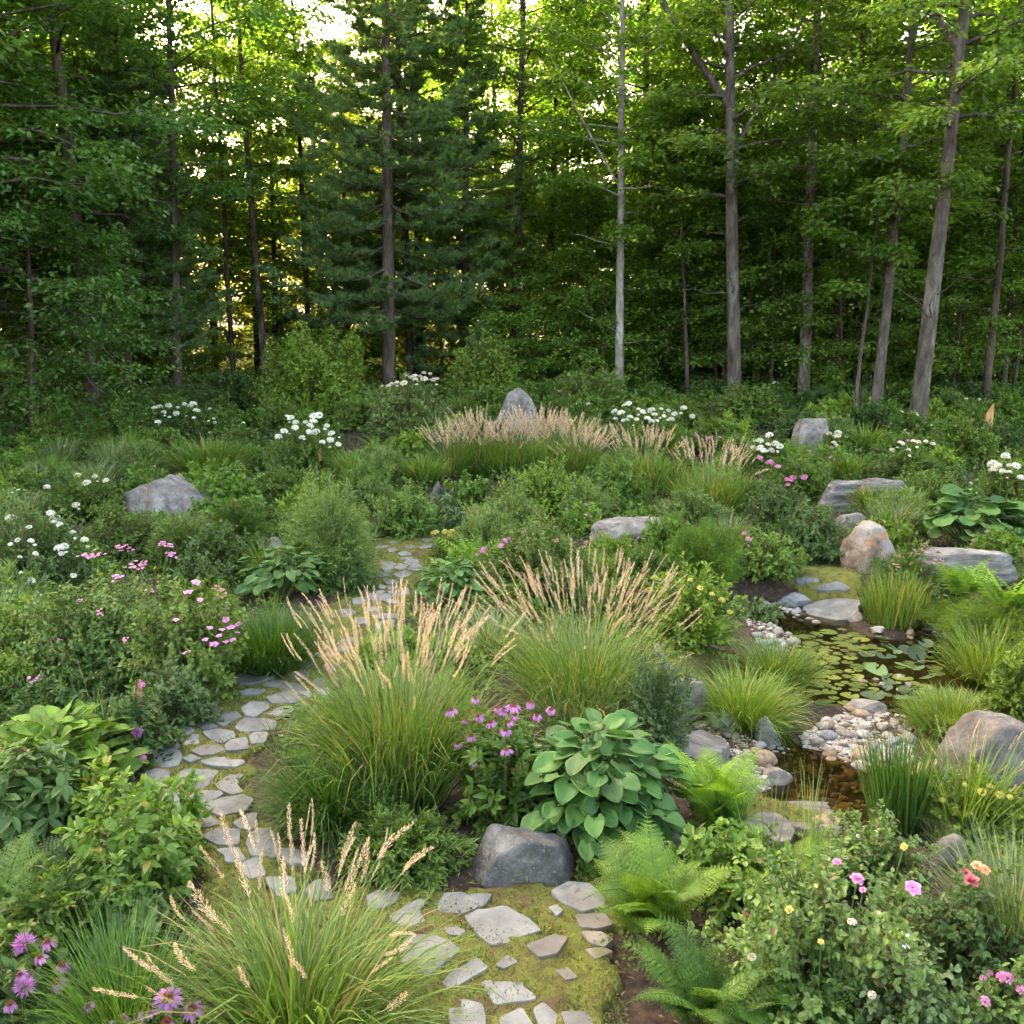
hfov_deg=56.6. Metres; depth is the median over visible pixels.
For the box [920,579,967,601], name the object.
leafy perennial
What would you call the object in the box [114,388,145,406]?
garden perennial
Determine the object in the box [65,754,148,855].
leafy perennial
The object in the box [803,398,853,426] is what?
garden perennial
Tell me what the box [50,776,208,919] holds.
leafy perennial
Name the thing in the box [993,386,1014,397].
garden perennial
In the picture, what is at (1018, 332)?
young tree
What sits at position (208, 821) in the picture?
flagstone
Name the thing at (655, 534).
garden perennial
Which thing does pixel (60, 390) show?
garden perennial
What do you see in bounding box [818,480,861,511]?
boulder
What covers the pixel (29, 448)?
garden perennial
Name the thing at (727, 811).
fern
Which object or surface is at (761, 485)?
shrub
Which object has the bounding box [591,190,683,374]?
young tree
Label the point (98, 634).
rose bush
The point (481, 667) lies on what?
garden perennial
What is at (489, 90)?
tree
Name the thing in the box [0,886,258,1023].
grass clump
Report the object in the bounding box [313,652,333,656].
flagstone
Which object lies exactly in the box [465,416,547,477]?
grass clump
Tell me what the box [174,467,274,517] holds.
garden perennial
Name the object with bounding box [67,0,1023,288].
sky
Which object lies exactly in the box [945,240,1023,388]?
young tree
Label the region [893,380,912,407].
garden perennial
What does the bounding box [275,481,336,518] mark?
garden perennial
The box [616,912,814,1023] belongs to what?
fern
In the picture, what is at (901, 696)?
lily pad
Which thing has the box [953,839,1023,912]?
garden perennial
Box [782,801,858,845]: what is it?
stone slab
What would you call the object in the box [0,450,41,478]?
garden perennial
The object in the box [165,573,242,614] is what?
garden perennial
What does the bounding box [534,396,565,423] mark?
garden perennial
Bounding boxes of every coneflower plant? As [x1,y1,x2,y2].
[0,930,87,1023]
[81,986,204,1023]
[442,697,555,837]
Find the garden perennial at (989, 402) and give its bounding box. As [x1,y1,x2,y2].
[948,396,1001,415]
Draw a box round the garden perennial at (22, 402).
[10,395,41,412]
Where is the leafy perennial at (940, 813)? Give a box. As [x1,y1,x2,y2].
[914,756,1023,860]
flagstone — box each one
[144,768,169,786]
[153,748,182,767]
[161,738,181,751]
[161,788,184,813]
[173,724,194,734]
[175,768,218,788]
[183,734,198,744]
[183,754,200,763]
[190,790,223,803]
[191,744,224,756]
[197,721,217,730]
[199,816,220,828]
[200,757,245,768]
[202,828,240,846]
[203,728,235,743]
[204,794,253,816]
[208,706,223,713]
[212,711,241,726]
[215,774,243,795]
[217,847,245,863]
[224,737,249,752]
[233,812,258,830]
[235,672,275,685]
[235,718,276,734]
[239,688,265,696]
[240,857,265,879]
[241,701,269,717]
[245,828,277,859]
[249,731,267,745]
[262,680,285,686]
[266,690,312,704]
[266,876,297,896]
[268,706,294,716]
[278,682,306,690]
[280,848,309,866]
[288,671,308,678]
[302,661,313,667]
[305,878,332,902]
[309,679,325,687]
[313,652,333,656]
[315,687,330,697]
[321,663,337,672]
[331,644,354,652]
[336,637,356,643]
[338,608,356,616]
[352,597,366,604]
[356,617,368,625]
[363,593,392,601]
[364,572,388,577]
[367,606,380,611]
[367,890,398,910]
[373,613,398,620]
[375,620,394,630]
[377,545,388,548]
[377,584,386,589]
[379,561,396,565]
[380,564,393,569]
[382,599,399,604]
[383,578,399,584]
[387,548,397,552]
[387,590,398,594]
[389,899,427,927]
[394,563,407,569]
[394,571,410,577]
[398,551,411,556]
[398,557,413,559]
[400,587,408,596]
[400,934,459,977]
[404,559,418,564]
[405,545,415,548]
[407,563,421,571]
[417,543,434,549]
[421,538,430,542]
[437,892,491,913]
[443,958,487,988]
[444,926,465,935]
[448,999,485,1023]
[465,906,540,945]
[481,979,536,1004]
[495,955,516,969]
[499,1008,531,1023]
[526,934,567,958]
[533,1002,556,1023]
[549,904,562,916]
[551,881,604,913]
[556,967,576,980]
[561,1010,593,1023]
[575,913,612,931]
[582,930,612,948]
[586,947,612,959]
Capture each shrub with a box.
[0,396,22,416]
[14,407,116,456]
[31,466,84,500]
[71,453,124,484]
[85,505,146,538]
[88,396,159,451]
[122,390,167,416]
[140,398,213,444]
[140,424,190,458]
[159,552,234,604]
[174,518,265,583]
[189,367,272,412]
[237,496,285,538]
[248,319,366,421]
[275,463,388,590]
[302,426,342,458]
[334,392,380,430]
[362,371,446,436]
[389,412,435,442]
[400,380,424,390]
[413,422,464,452]
[422,382,453,409]
[432,410,470,428]
[440,314,521,402]
[453,408,511,441]
[464,382,506,416]
[518,379,545,394]
[537,363,639,420]
[585,568,665,637]
[586,429,626,459]
[600,443,640,472]
[617,434,668,468]
[682,378,721,398]
[692,388,717,414]
[697,381,791,426]
[716,433,755,464]
[718,476,789,517]
[723,595,786,624]
[731,523,811,582]
[737,482,811,538]
[757,499,850,566]
[767,385,794,416]
[774,406,822,442]
[799,379,849,413]
[799,467,834,503]
[836,372,892,403]
[846,400,892,434]
[890,470,965,512]
[896,470,939,483]
[920,412,1003,468]
[930,373,959,397]
[932,390,962,414]
[945,379,999,403]
[949,394,986,406]
[969,447,1023,522]
[972,416,1023,451]
[987,497,1023,540]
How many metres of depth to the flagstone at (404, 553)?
13.03 m
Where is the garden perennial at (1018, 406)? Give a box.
[994,396,1023,423]
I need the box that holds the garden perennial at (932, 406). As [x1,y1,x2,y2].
[909,396,956,422]
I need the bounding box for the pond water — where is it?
[714,602,999,824]
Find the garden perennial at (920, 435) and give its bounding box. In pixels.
[898,431,930,447]
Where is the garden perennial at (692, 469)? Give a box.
[673,459,704,483]
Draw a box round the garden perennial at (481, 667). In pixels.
[398,623,506,691]
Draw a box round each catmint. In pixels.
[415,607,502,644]
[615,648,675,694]
[623,636,699,761]
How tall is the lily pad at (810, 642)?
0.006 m
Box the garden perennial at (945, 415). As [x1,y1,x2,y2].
[927,406,974,429]
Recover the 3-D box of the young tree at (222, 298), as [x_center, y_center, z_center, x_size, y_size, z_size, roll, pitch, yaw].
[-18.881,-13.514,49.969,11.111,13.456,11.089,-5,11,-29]
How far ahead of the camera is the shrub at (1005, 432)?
21.40 m
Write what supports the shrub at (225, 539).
on the ground at (640, 984)
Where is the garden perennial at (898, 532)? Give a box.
[845,509,921,555]
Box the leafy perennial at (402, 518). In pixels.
[360,477,454,544]
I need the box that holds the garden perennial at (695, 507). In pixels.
[652,482,738,529]
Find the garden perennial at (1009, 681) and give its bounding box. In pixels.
[977,630,1023,720]
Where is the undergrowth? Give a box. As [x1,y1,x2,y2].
[2,346,1023,411]
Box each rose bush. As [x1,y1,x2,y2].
[0,488,110,604]
[0,583,77,679]
[10,541,177,708]
[80,501,165,570]
[116,566,250,706]
[189,585,236,633]
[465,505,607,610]
[684,811,973,1023]
[800,798,943,918]
[848,933,991,1023]
[906,858,1023,1006]
[950,954,1023,1023]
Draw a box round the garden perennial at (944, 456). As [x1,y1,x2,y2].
[916,443,965,472]
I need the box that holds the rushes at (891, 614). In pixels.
[855,563,944,629]
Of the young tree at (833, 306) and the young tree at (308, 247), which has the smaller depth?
the young tree at (833, 306)
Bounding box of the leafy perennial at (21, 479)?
[0,465,49,496]
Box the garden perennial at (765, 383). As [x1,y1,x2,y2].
[748,380,778,392]
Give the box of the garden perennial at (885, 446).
[860,429,929,464]
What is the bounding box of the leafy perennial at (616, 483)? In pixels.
[570,454,659,513]
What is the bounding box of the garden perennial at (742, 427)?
[712,409,757,442]
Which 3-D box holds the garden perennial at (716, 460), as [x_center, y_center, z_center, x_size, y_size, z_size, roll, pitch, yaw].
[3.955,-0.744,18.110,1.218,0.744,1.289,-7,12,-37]
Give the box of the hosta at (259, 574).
[230,544,336,598]
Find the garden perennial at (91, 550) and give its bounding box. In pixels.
[57,530,121,578]
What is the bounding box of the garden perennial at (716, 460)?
[699,453,745,484]
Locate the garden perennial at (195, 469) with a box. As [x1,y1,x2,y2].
[173,460,216,484]
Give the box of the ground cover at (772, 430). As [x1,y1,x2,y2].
[0,388,1023,1014]
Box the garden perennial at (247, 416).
[231,407,263,429]
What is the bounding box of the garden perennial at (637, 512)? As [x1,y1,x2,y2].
[608,501,662,518]
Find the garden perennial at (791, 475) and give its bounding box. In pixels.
[757,448,833,500]
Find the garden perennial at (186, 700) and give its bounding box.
[140,650,224,730]
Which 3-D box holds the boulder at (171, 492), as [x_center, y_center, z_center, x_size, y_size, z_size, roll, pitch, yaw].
[-5.766,-0.119,16.121,1.566,1.059,1.185,0,10,0]
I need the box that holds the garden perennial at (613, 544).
[581,529,647,570]
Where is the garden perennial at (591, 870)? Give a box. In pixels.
[576,854,613,881]
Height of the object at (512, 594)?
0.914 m
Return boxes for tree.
[0,0,66,393]
[0,0,82,387]
[0,0,239,411]
[0,0,244,360]
[0,2,163,386]
[0,18,112,356]
[0,113,20,133]
[0,147,154,390]
[0,160,194,464]
[0,261,35,383]
[0,267,144,406]
[4,5,236,392]
[6,2,151,379]
[11,1,219,387]
[14,0,166,270]
[21,0,336,392]
[49,224,207,390]
[63,3,196,257]
[66,301,160,379]
[90,36,210,383]
[97,283,242,391]
[100,134,295,376]
[126,60,238,381]
[130,173,295,377]
[134,0,341,385]
[139,0,295,372]
[158,13,286,374]
[171,160,249,370]
[178,0,330,374]
[181,128,379,374]
[191,238,266,352]
[193,199,295,361]
[194,0,355,387]
[196,214,301,365]
[209,0,406,334]
[209,236,302,359]
[217,37,336,311]
[222,196,433,386]
[224,246,315,346]
[236,110,456,377]
[238,179,351,337]
[242,313,334,379]
[249,0,505,388]
[249,162,374,363]
[255,56,355,332]
[257,118,413,365]
[282,40,364,329]
[283,59,402,382]
[294,0,495,383]
[295,0,516,383]
[301,247,460,385]
[311,0,507,383]
[313,138,489,360]
[347,38,435,363]
[353,108,537,376]
[394,0,548,377]
[396,23,510,363]
[400,0,637,368]
[403,56,505,365]
[411,0,586,337]
[426,175,580,374]
[428,165,562,363]
[431,232,606,386]
[445,292,588,384]
[447,192,569,375]
[453,195,544,347]
[460,34,532,327]
[482,0,641,378]
[488,0,724,380]
[489,85,547,367]
[490,0,637,372]
[497,187,612,369]
[502,162,633,365]
[506,182,658,370]
[507,244,645,379]
[508,48,630,332]
[515,0,750,375]
[519,281,681,394]
[522,112,760,371]
[541,299,635,387]
[546,0,702,368]
[553,305,679,392]
[571,92,650,303]
[571,238,725,399]
[580,1,721,366]
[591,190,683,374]
[593,45,667,277]
[594,0,900,392]
[597,82,773,395]
[601,0,750,381]
[603,289,720,393]
[630,137,822,394]
[635,242,760,383]
[637,177,800,392]
[643,0,827,381]
[652,282,784,393]
[653,0,866,384]
[665,206,875,393]
[667,0,845,384]
[670,253,821,382]
[678,0,943,396]
[688,67,792,373]
[696,182,852,375]
[722,184,956,388]
[738,0,1004,382]
[741,172,920,391]
[741,294,871,391]
[759,0,993,379]
[759,260,876,374]
[766,2,915,358]
[767,0,1023,407]
[777,1,922,305]
[782,0,1023,429]
[788,132,961,409]
[792,1,979,367]
[796,167,954,385]
[827,234,937,376]
[843,135,1015,379]
[845,127,1023,388]
[845,289,961,383]
[861,221,972,368]
[866,230,1023,401]
[880,0,1023,409]
[897,234,1015,387]
[902,18,1023,377]
[903,2,996,140]
[906,0,1023,376]
[907,0,1023,391]
[909,0,1023,381]
[938,161,1023,395]
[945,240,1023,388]
[958,302,1023,381]
[968,8,1023,377]
[974,322,1023,396]
[981,89,1023,241]
[998,292,1023,382]
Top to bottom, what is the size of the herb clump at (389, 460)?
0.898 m
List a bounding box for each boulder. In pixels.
[123,474,218,519]
[257,537,281,553]
[430,482,444,502]
[471,824,574,888]
[495,388,545,438]
[589,516,661,548]
[650,642,673,681]
[674,678,709,721]
[677,729,729,766]
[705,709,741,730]
[745,812,794,847]
[754,716,780,745]
[761,766,792,784]
[776,592,812,606]
[790,418,829,456]
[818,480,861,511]
[836,512,863,530]
[840,520,896,572]
[843,699,886,713]
[848,611,863,623]
[857,478,905,514]
[870,626,884,633]
[910,759,941,788]
[912,547,1018,590]
[930,833,965,869]
[937,710,1023,787]
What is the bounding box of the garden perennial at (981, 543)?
[954,525,1023,572]
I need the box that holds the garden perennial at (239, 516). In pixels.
[209,494,272,553]
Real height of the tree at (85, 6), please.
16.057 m
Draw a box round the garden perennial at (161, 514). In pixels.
[134,509,195,545]
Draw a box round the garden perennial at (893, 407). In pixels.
[855,397,906,420]
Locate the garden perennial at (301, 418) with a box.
[278,408,343,438]
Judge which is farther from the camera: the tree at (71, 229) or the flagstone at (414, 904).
the tree at (71, 229)
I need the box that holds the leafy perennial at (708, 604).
[628,551,750,659]
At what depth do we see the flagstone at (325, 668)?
8.37 m
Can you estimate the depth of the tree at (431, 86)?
36.52 m
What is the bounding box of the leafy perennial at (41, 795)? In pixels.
[0,736,92,867]
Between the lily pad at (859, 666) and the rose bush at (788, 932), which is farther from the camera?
the lily pad at (859, 666)
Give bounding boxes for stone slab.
[630,830,696,856]
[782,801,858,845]
[795,576,820,585]
[803,598,860,619]
[813,581,850,592]
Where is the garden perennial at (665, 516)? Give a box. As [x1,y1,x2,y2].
[659,503,689,529]
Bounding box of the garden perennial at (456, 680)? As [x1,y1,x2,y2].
[411,662,488,724]
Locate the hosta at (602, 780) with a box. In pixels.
[509,707,692,862]
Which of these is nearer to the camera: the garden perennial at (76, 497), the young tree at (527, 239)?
the garden perennial at (76, 497)
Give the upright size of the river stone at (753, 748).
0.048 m
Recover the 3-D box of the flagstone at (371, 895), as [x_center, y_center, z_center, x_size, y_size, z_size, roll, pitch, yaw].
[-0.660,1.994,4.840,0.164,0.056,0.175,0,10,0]
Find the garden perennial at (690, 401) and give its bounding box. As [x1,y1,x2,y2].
[655,390,704,414]
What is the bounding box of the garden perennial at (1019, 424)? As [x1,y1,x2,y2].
[1001,409,1023,434]
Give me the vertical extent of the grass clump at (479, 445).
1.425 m
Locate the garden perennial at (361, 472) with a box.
[322,458,397,503]
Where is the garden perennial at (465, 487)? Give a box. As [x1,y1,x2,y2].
[443,469,498,506]
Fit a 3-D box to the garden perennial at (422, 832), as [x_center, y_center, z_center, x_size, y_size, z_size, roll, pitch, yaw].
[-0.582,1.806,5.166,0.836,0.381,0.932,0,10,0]
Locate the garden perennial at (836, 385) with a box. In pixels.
[812,383,843,396]
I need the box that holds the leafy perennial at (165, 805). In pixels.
[139,767,214,855]
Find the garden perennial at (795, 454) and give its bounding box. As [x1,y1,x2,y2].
[754,440,798,464]
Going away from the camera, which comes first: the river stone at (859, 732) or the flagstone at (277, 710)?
the flagstone at (277, 710)
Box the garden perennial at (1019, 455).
[1010,448,1023,461]
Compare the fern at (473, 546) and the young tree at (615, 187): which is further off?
the young tree at (615, 187)
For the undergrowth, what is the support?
on the ground at (640, 984)
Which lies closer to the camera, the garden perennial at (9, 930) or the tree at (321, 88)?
the garden perennial at (9, 930)
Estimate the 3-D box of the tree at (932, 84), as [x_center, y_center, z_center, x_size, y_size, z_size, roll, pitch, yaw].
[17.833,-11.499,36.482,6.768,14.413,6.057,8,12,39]
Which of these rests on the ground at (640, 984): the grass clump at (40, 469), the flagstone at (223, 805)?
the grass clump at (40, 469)
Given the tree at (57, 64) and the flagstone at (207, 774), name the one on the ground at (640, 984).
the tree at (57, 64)
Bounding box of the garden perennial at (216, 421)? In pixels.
[188,404,246,439]
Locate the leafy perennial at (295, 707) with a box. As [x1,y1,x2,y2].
[276,694,328,728]
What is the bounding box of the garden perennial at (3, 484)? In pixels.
[0,479,24,503]
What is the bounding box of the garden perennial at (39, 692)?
[0,662,138,723]
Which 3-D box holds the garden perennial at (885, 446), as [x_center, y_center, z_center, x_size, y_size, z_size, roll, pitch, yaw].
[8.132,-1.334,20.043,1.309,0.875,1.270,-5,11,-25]
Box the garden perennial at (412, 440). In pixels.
[392,425,436,457]
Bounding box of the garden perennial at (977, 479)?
[968,467,1018,489]
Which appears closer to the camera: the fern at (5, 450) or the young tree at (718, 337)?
the fern at (5, 450)
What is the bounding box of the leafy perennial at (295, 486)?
[280,470,342,506]
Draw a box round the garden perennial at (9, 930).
[0,854,125,978]
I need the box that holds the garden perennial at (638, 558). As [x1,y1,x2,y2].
[611,539,676,587]
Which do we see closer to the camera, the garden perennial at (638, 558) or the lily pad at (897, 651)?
the lily pad at (897, 651)
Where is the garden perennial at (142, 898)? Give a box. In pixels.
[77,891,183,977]
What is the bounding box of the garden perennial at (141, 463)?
[112,458,169,494]
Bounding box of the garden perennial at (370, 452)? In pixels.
[350,440,412,462]
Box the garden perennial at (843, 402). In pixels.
[815,390,863,417]
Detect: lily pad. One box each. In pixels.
[796,696,813,703]
[799,634,815,638]
[802,641,818,645]
[806,689,822,694]
[812,671,826,677]
[815,682,832,687]
[815,699,839,705]
[818,648,832,652]
[819,629,837,634]
[822,689,836,693]
[823,655,840,660]
[827,675,841,679]
[830,637,843,640]
[832,641,851,646]
[837,634,852,638]
[837,700,848,704]
[840,692,858,698]
[841,660,852,663]
[841,674,851,677]
[843,655,857,659]
[844,639,857,642]
[845,652,856,655]
[847,632,865,636]
[847,645,867,650]
[848,687,859,690]
[849,682,867,687]
[850,664,864,668]
[851,674,863,677]
[852,637,869,641]
[860,651,877,656]
[860,690,884,699]
[861,644,876,648]
[865,662,887,675]
[873,647,885,650]
[876,652,896,658]
[881,676,896,683]
[883,683,892,689]
[892,674,912,680]
[893,649,902,653]
[893,695,916,699]
[894,662,911,667]
[898,645,908,653]
[898,685,915,690]
[907,645,926,659]
[912,665,924,669]
[916,684,934,689]
[918,639,932,647]
[919,673,935,678]
[926,665,942,670]
[928,670,944,675]
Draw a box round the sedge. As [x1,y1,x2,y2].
[842,719,971,835]
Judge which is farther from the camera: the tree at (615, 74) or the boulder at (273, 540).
the tree at (615, 74)
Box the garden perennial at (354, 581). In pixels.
[316,561,380,599]
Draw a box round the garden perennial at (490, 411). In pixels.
[469,402,501,421]
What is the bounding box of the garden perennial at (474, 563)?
[421,547,501,595]
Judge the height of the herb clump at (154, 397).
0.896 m
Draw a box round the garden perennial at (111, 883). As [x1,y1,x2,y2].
[81,849,143,950]
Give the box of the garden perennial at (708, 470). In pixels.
[674,460,735,489]
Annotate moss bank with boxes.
[664,587,1023,756]
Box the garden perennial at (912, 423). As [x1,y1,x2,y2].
[882,409,933,442]
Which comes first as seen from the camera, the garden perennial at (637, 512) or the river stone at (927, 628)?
the river stone at (927, 628)
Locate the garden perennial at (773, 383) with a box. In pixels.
[760,379,797,401]
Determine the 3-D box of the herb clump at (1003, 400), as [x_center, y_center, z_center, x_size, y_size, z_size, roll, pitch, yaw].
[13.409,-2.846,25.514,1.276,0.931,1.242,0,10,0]
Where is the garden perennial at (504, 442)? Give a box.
[484,437,523,451]
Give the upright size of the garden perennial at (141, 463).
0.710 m
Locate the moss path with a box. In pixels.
[140,499,866,1023]
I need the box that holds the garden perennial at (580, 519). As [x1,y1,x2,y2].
[552,497,606,536]
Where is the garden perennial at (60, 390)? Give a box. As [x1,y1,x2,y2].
[40,384,75,396]
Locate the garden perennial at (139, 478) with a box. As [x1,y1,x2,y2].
[115,467,167,503]
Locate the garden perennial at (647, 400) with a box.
[618,391,663,415]
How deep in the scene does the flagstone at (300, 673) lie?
8.20 m
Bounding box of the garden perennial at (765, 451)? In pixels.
[736,432,792,473]
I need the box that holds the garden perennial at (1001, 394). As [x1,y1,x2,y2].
[990,389,1020,403]
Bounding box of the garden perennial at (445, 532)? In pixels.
[427,527,469,556]
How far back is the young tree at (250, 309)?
56.17 m
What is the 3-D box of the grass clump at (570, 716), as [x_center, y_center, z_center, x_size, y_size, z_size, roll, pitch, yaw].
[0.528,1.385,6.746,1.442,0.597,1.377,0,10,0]
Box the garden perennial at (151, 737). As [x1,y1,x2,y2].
[90,679,188,768]
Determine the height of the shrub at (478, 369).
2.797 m
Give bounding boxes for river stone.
[721,732,731,737]
[731,732,739,739]
[749,747,761,753]
[752,632,762,636]
[753,741,766,748]
[753,749,777,766]
[767,744,775,749]
[772,628,782,635]
[787,638,800,644]
[791,608,801,613]
[809,737,824,745]
[813,813,835,824]
[815,721,828,729]
[819,730,837,740]
[821,716,834,722]
[821,720,834,729]
[822,751,836,756]
[826,756,835,760]
[836,727,846,736]
[838,740,847,746]
[841,723,851,726]
[843,705,856,712]
[846,730,858,737]
[850,762,861,769]
[852,709,870,718]
[852,749,866,760]
[854,724,865,731]
[856,729,870,738]
[865,741,878,750]
[876,722,886,728]
[879,714,887,718]
[882,731,892,737]
[890,718,899,726]
[890,736,900,744]
[902,730,916,744]
[906,629,914,635]
[922,627,932,630]
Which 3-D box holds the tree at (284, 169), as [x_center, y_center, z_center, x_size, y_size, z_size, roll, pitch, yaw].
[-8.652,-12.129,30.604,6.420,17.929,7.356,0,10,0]
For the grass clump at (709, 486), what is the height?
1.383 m
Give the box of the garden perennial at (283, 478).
[239,448,332,508]
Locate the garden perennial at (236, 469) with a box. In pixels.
[192,455,258,484]
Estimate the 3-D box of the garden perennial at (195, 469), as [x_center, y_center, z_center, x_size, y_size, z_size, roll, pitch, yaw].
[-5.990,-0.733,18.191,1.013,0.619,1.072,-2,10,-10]
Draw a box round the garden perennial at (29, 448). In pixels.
[0,432,61,463]
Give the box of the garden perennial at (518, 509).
[474,483,555,534]
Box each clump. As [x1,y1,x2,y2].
[0,399,18,424]
[0,422,26,453]
[0,488,25,536]
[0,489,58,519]
[0,501,71,550]
[0,558,71,614]
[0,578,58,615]
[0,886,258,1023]
[11,411,40,433]
[12,459,61,476]
[16,448,80,471]
[27,434,86,464]
[38,399,88,428]
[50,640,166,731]
[56,451,128,488]
[66,391,103,416]
[76,384,114,402]
[76,798,521,1023]
[78,433,148,470]
[95,427,165,452]
[120,438,172,473]
[127,388,159,400]
[134,380,170,396]
[149,431,265,474]
[150,389,167,402]
[156,388,200,420]
[158,381,193,402]
[158,392,204,426]
[158,507,215,523]
[167,378,200,402]
[200,390,243,418]
[207,599,346,685]
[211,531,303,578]
[219,722,429,879]
[236,575,536,827]
[243,556,314,617]
[252,707,298,756]
[255,391,305,433]
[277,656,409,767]
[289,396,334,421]
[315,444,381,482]
[343,474,401,516]
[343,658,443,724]
[351,444,407,489]
[355,383,408,405]
[393,451,456,488]
[414,415,492,477]
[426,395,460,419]
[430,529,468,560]
[433,600,541,665]
[437,403,518,475]
[442,538,717,732]
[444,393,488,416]
[450,500,518,559]
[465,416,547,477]
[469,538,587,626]
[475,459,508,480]
[487,402,578,472]
[494,379,539,412]
[500,658,666,745]
[515,525,575,562]
[523,408,606,476]
[528,375,563,405]
[546,422,621,479]
[549,431,603,454]
[553,391,594,426]
[553,477,620,517]
[555,413,613,439]
[555,426,601,443]
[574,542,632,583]
[583,422,624,439]
[588,416,696,493]
[603,375,629,405]
[633,378,673,404]
[654,423,698,466]
[657,432,769,515]
[659,395,707,429]
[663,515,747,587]
[682,651,834,751]
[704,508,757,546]
[715,626,846,700]
[729,771,829,865]
[793,755,856,851]
[809,446,886,480]
[813,410,859,451]
[839,421,898,454]
[845,478,899,513]
[846,384,884,409]
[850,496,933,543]
[864,482,937,532]
[884,377,911,405]
[886,677,1020,737]
[891,715,1023,844]
[892,813,1023,978]
[902,611,1022,685]
[905,801,992,841]
[920,412,956,438]
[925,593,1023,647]
[929,387,977,403]
[954,398,1012,429]
[963,378,982,388]
[987,390,1023,422]
[1012,546,1023,582]
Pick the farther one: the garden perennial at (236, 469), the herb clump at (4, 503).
the garden perennial at (236, 469)
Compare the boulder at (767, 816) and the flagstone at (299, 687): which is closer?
the boulder at (767, 816)
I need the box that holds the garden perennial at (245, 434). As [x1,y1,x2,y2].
[210,424,268,447]
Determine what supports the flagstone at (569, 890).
on the moss path
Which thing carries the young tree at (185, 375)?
on the ground at (640, 984)
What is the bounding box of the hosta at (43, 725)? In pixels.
[0,700,151,786]
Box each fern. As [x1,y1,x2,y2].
[0,448,25,459]
[0,825,77,913]
[0,860,138,932]
[39,458,72,476]
[356,432,398,450]
[435,529,501,559]
[583,809,742,940]
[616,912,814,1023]
[665,738,774,827]
[684,776,767,832]
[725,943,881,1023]
[783,432,815,459]
[784,389,810,406]
[792,821,851,865]
[934,556,998,599]
[965,558,1023,616]
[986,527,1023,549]
[994,454,1023,470]
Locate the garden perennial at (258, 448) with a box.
[238,444,275,472]
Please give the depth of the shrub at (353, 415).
23.94 m
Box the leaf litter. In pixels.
[6,568,1023,1023]
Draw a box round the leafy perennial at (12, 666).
[0,645,47,715]
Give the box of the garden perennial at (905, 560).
[868,539,951,589]
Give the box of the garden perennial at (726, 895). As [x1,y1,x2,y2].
[667,816,826,926]
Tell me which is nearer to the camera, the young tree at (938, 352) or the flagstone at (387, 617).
the flagstone at (387, 617)
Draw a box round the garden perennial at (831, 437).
[822,427,852,454]
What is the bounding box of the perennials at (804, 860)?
[744,834,863,899]
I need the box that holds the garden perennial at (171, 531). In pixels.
[124,478,219,575]
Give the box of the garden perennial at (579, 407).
[552,399,604,435]
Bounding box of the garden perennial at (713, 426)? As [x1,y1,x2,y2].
[688,416,754,453]
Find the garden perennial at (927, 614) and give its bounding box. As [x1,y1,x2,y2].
[914,596,988,625]
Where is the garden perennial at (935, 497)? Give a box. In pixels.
[932,485,993,526]
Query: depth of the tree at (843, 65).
34.83 m
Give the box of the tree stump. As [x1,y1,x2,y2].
[985,403,993,427]
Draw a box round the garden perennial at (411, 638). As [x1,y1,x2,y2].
[351,621,436,669]
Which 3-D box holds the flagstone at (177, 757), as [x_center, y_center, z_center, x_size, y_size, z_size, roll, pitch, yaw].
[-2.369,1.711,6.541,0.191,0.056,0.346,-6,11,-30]
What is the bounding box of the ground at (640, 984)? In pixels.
[0,292,1023,1023]
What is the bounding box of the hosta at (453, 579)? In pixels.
[412,556,491,607]
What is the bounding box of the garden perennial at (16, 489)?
[5,485,42,501]
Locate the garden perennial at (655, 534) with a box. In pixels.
[637,509,698,555]
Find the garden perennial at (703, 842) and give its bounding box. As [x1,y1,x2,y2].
[666,823,727,903]
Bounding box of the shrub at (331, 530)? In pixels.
[275,463,388,590]
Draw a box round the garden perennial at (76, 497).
[36,468,124,524]
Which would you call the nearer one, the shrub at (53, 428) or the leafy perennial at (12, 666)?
the leafy perennial at (12, 666)
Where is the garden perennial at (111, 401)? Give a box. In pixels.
[89,393,126,415]
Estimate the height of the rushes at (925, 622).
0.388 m
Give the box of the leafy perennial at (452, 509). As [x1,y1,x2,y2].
[427,491,469,534]
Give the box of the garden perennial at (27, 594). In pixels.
[0,590,71,624]
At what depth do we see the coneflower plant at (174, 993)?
3.63 m
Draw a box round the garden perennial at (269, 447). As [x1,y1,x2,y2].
[259,437,298,467]
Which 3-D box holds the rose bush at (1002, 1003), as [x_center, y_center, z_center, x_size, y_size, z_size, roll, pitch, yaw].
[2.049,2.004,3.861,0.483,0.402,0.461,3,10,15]
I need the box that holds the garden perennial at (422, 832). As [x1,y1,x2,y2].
[332,793,479,912]
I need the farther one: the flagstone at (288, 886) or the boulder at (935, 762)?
the boulder at (935, 762)
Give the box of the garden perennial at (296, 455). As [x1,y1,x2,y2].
[261,412,340,479]
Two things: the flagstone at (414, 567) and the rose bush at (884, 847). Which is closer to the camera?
the rose bush at (884, 847)
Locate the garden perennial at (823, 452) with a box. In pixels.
[803,440,853,476]
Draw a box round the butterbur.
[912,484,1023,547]
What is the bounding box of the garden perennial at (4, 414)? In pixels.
[0,409,23,431]
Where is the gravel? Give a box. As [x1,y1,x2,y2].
[693,618,949,792]
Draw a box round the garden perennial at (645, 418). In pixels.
[607,400,706,460]
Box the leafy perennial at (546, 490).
[495,449,592,517]
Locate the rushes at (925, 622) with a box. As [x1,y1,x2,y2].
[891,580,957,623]
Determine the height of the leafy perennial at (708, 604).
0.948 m

